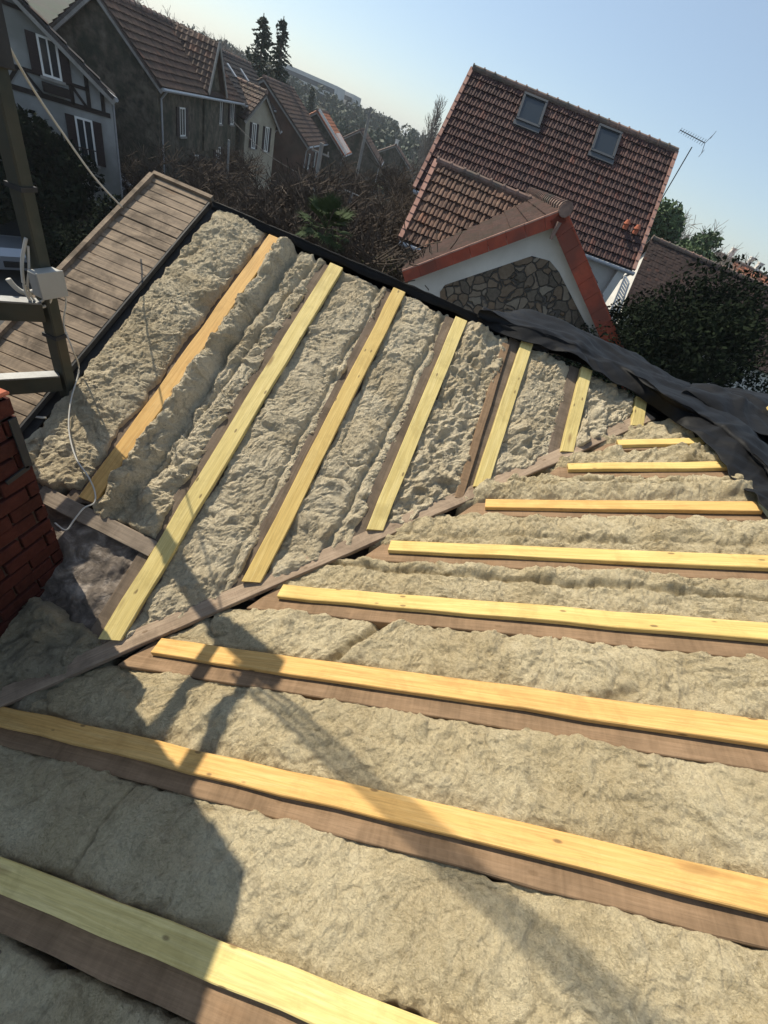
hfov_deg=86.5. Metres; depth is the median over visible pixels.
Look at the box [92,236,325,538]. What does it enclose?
insulation batt
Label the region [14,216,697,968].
house under repair
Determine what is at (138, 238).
boarded roof edge
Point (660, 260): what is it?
maroon roof house
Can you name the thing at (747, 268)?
house
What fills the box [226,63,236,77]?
roof window
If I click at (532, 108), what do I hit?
window frame
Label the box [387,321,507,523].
insulation batt
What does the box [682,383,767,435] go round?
folded membrane
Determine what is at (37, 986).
insulation batt
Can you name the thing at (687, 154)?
tv antenna
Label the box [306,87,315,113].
fir tree
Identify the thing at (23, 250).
cable
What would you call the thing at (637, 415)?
roof rafter
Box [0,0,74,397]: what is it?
scaffold post
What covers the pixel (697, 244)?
evergreen tree
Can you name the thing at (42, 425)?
side felt
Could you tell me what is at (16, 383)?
scaffold rail
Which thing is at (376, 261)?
bare tree
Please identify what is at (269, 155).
cable
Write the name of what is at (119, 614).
roof rafter
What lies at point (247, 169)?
bare tree
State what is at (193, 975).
roof rafter
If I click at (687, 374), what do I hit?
evergreen bush
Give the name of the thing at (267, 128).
window
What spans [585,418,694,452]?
insulation batt
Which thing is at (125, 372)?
insulation batt
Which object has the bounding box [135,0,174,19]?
bare tree
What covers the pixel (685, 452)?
insulation batt
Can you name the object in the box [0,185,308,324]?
street
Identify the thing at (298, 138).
house
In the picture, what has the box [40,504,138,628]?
felt patch
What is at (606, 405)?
insulation batt
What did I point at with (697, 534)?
insulation batt
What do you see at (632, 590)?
insulation batt
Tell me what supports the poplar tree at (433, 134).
on the ground
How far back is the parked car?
13.44 m
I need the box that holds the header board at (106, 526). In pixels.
[39,485,157,556]
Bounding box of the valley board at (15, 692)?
[0,412,654,707]
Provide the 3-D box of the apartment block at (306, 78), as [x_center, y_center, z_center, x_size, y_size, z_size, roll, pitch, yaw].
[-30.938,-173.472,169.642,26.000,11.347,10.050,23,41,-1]
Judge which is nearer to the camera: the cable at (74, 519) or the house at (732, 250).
the cable at (74, 519)
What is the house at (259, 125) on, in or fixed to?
on the ground
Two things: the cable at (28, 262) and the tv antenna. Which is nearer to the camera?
the cable at (28, 262)
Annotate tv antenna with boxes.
[662,129,714,198]
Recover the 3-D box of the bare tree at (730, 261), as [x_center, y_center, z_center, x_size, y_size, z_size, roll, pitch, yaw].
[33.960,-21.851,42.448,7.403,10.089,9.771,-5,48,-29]
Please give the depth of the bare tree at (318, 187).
12.43 m
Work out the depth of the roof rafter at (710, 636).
1.71 m
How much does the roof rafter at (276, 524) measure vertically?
1.309 m
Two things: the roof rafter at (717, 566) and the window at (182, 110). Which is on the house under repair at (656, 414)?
the roof rafter at (717, 566)
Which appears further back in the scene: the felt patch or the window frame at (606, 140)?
the window frame at (606, 140)
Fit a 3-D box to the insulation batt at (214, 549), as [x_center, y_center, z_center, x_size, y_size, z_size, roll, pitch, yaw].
[-0.644,-0.429,2.520,0.415,0.268,2.834,23,69,-1]
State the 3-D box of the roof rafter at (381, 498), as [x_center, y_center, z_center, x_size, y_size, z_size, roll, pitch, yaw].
[0.185,-0.569,2.678,0.160,1.047,1.684,23,41,-1]
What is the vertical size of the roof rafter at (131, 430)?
1.238 m
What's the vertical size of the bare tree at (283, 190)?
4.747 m
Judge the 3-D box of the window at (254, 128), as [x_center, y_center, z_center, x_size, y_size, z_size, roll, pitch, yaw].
[-10.006,-28.842,31.374,0.120,1.580,0.580,35,42,13]
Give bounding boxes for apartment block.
[277,60,344,104]
[343,91,360,115]
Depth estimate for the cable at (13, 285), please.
1.94 m
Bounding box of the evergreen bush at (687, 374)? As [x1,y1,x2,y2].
[633,361,700,396]
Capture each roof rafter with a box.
[0,707,767,949]
[0,856,439,1023]
[66,234,277,508]
[90,263,342,658]
[118,638,767,772]
[231,287,404,601]
[247,584,767,658]
[353,316,466,548]
[366,540,767,579]
[455,337,532,492]
[459,499,767,521]
[548,365,591,452]
[550,461,727,478]
[594,437,705,452]
[628,396,646,425]
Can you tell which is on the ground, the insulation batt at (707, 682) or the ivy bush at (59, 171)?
the ivy bush at (59, 171)
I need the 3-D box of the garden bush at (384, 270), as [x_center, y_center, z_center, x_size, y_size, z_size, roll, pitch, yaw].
[-0.658,-4.704,11.970,2.319,5.227,2.255,23,41,-1]
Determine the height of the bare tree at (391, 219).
6.618 m
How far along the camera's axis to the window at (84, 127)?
15.61 m
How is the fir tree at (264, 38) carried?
on the ground
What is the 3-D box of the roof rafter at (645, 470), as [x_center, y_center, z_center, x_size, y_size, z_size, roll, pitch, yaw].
[1.498,-0.179,2.485,0.964,0.627,0.136,23,41,-1]
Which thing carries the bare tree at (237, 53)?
on the ground
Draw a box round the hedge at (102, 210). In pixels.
[44,193,121,261]
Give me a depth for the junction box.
1.88 m
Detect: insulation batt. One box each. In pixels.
[0,597,120,711]
[0,745,767,1023]
[0,933,195,1023]
[25,210,267,495]
[29,665,767,878]
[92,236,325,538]
[120,272,386,656]
[165,608,767,719]
[269,296,448,577]
[273,556,767,622]
[368,512,767,554]
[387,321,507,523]
[455,473,757,516]
[491,350,568,479]
[532,442,719,476]
[575,376,633,446]
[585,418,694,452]
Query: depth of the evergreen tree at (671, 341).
8.73 m
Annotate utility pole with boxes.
[310,142,328,204]
[354,107,374,181]
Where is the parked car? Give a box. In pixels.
[0,219,27,270]
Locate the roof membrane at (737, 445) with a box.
[477,306,767,509]
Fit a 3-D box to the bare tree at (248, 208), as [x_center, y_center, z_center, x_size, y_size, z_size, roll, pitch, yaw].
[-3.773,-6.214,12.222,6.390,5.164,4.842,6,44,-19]
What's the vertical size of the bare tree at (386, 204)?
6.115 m
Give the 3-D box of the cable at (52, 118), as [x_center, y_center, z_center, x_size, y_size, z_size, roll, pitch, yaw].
[-1.568,-1.884,1.954,0.095,0.819,0.970,13,42,-12]
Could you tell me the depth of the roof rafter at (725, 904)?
1.19 m
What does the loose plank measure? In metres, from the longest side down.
1.271 x 0.054 x 0.053 m
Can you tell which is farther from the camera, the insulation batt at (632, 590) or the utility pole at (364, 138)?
the utility pole at (364, 138)
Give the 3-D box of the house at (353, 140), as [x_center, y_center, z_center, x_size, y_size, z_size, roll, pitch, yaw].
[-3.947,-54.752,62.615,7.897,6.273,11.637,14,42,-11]
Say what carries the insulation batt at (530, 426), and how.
on the house under repair at (656, 414)
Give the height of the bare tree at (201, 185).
5.147 m
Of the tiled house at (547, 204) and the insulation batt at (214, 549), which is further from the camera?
the tiled house at (547, 204)
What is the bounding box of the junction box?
[27,267,68,299]
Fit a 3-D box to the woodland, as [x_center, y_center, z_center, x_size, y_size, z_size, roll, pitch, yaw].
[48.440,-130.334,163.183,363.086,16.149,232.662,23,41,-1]
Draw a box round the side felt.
[38,219,210,428]
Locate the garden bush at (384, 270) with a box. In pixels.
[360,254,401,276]
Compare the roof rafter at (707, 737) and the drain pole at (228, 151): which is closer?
the roof rafter at (707, 737)
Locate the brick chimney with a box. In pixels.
[0,388,63,636]
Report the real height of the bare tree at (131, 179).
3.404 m
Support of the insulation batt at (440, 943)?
on the house under repair at (656, 414)
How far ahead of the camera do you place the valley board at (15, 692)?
2.09 m
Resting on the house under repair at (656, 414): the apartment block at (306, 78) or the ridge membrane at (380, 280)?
the ridge membrane at (380, 280)
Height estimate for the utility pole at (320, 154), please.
6.237 m
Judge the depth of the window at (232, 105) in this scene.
28.74 m
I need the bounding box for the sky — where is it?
[139,0,767,272]
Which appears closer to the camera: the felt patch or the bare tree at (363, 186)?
the felt patch
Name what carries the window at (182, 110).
in the house at (156, 72)
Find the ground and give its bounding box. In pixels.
[27,0,767,517]
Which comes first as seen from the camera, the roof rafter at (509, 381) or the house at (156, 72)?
the roof rafter at (509, 381)
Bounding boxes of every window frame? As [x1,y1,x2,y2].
[512,91,547,134]
[587,123,622,165]
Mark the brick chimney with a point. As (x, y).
(31, 557)
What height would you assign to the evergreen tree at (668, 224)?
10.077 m
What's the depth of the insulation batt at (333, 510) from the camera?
2.49 m
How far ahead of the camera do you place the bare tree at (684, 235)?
36.17 m
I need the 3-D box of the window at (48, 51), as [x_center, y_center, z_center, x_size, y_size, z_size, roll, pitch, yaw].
[-11.434,-15.467,13.965,0.710,1.080,0.120,-16,54,-36]
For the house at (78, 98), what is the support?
on the ground
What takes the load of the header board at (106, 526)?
on the roof rafter at (119, 614)
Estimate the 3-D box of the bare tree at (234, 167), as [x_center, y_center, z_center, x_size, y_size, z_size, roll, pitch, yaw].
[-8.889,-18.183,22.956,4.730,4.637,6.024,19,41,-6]
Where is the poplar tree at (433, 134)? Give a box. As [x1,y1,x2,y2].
[409,96,447,194]
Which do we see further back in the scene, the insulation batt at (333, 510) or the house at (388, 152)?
the house at (388, 152)
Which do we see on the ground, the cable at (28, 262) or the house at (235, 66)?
the house at (235, 66)
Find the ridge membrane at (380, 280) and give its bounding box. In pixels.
[211,201,548,353]
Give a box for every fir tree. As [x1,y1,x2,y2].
[245,14,276,78]
[264,17,292,83]
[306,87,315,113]
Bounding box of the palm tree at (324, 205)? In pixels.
[295,191,356,252]
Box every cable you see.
[5,278,33,295]
[11,48,122,207]
[20,237,51,307]
[26,246,43,302]
[54,297,95,530]
[230,118,348,192]
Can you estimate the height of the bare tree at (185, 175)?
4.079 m
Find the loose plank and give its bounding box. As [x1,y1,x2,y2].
[455,342,509,497]
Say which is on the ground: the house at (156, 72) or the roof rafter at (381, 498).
the house at (156, 72)
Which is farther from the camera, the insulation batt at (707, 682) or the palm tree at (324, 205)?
the palm tree at (324, 205)
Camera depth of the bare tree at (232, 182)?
16.65 m
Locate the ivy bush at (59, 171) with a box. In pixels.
[0,103,105,267]
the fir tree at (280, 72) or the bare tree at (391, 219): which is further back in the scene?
the fir tree at (280, 72)
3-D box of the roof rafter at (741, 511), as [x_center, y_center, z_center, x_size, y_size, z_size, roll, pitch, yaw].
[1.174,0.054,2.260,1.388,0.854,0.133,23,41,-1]
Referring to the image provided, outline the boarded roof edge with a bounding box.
[0,170,215,439]
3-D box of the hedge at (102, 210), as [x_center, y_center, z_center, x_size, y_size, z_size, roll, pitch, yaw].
[-8.461,-8.471,13.776,4.444,3.585,3.756,31,41,8]
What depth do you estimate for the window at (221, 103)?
26.96 m
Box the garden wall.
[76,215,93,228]
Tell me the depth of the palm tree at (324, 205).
9.24 m
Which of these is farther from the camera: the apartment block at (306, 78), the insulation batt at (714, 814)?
the apartment block at (306, 78)
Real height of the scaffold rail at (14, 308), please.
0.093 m
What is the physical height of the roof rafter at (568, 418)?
0.583 m
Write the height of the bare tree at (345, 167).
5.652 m
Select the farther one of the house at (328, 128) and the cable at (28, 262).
the house at (328, 128)
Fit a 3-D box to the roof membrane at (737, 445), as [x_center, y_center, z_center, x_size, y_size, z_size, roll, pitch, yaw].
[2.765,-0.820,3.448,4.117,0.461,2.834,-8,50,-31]
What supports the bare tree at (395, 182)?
on the ground
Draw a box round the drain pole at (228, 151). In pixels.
[226,140,229,176]
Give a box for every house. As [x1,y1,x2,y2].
[1,0,122,207]
[49,0,244,181]
[222,48,276,163]
[237,77,281,193]
[257,74,327,189]
[309,108,351,184]
[343,128,383,187]
[377,139,414,187]
[398,63,678,389]
[605,235,767,392]
[715,247,756,266]
[723,261,767,284]
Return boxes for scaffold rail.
[0,295,45,321]
[0,371,62,394]
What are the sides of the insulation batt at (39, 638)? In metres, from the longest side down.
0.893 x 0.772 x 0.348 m
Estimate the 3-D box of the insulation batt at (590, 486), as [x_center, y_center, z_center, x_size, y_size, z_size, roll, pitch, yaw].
[1.207,-0.067,2.411,1.567,0.357,0.376,1,38,17]
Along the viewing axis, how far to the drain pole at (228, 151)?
17.44 m
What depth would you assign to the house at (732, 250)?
50.37 m
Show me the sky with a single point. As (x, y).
(660, 69)
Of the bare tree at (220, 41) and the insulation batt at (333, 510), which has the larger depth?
the bare tree at (220, 41)
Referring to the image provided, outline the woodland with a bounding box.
[175,21,651,242]
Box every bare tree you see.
[120,147,167,197]
[132,131,247,211]
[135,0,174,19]
[167,158,235,195]
[172,142,268,195]
[191,155,281,212]
[201,28,235,53]
[205,196,267,216]
[208,149,324,235]
[218,34,244,56]
[224,179,320,241]
[225,156,353,234]
[255,158,405,275]
[258,174,307,206]
[265,181,462,290]
[299,160,417,260]
[309,147,379,203]
[338,152,420,216]
[341,170,416,234]
[350,184,414,231]
[674,208,727,253]
[714,244,758,269]
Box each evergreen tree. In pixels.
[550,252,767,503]
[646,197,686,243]
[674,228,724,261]
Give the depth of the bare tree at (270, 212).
10.90 m
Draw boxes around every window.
[35,33,65,85]
[74,116,100,168]
[179,107,186,138]
[219,102,222,125]
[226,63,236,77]
[229,104,234,126]
[250,123,256,150]
[262,127,269,153]
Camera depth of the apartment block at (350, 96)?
173.81 m
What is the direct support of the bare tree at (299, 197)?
on the ground

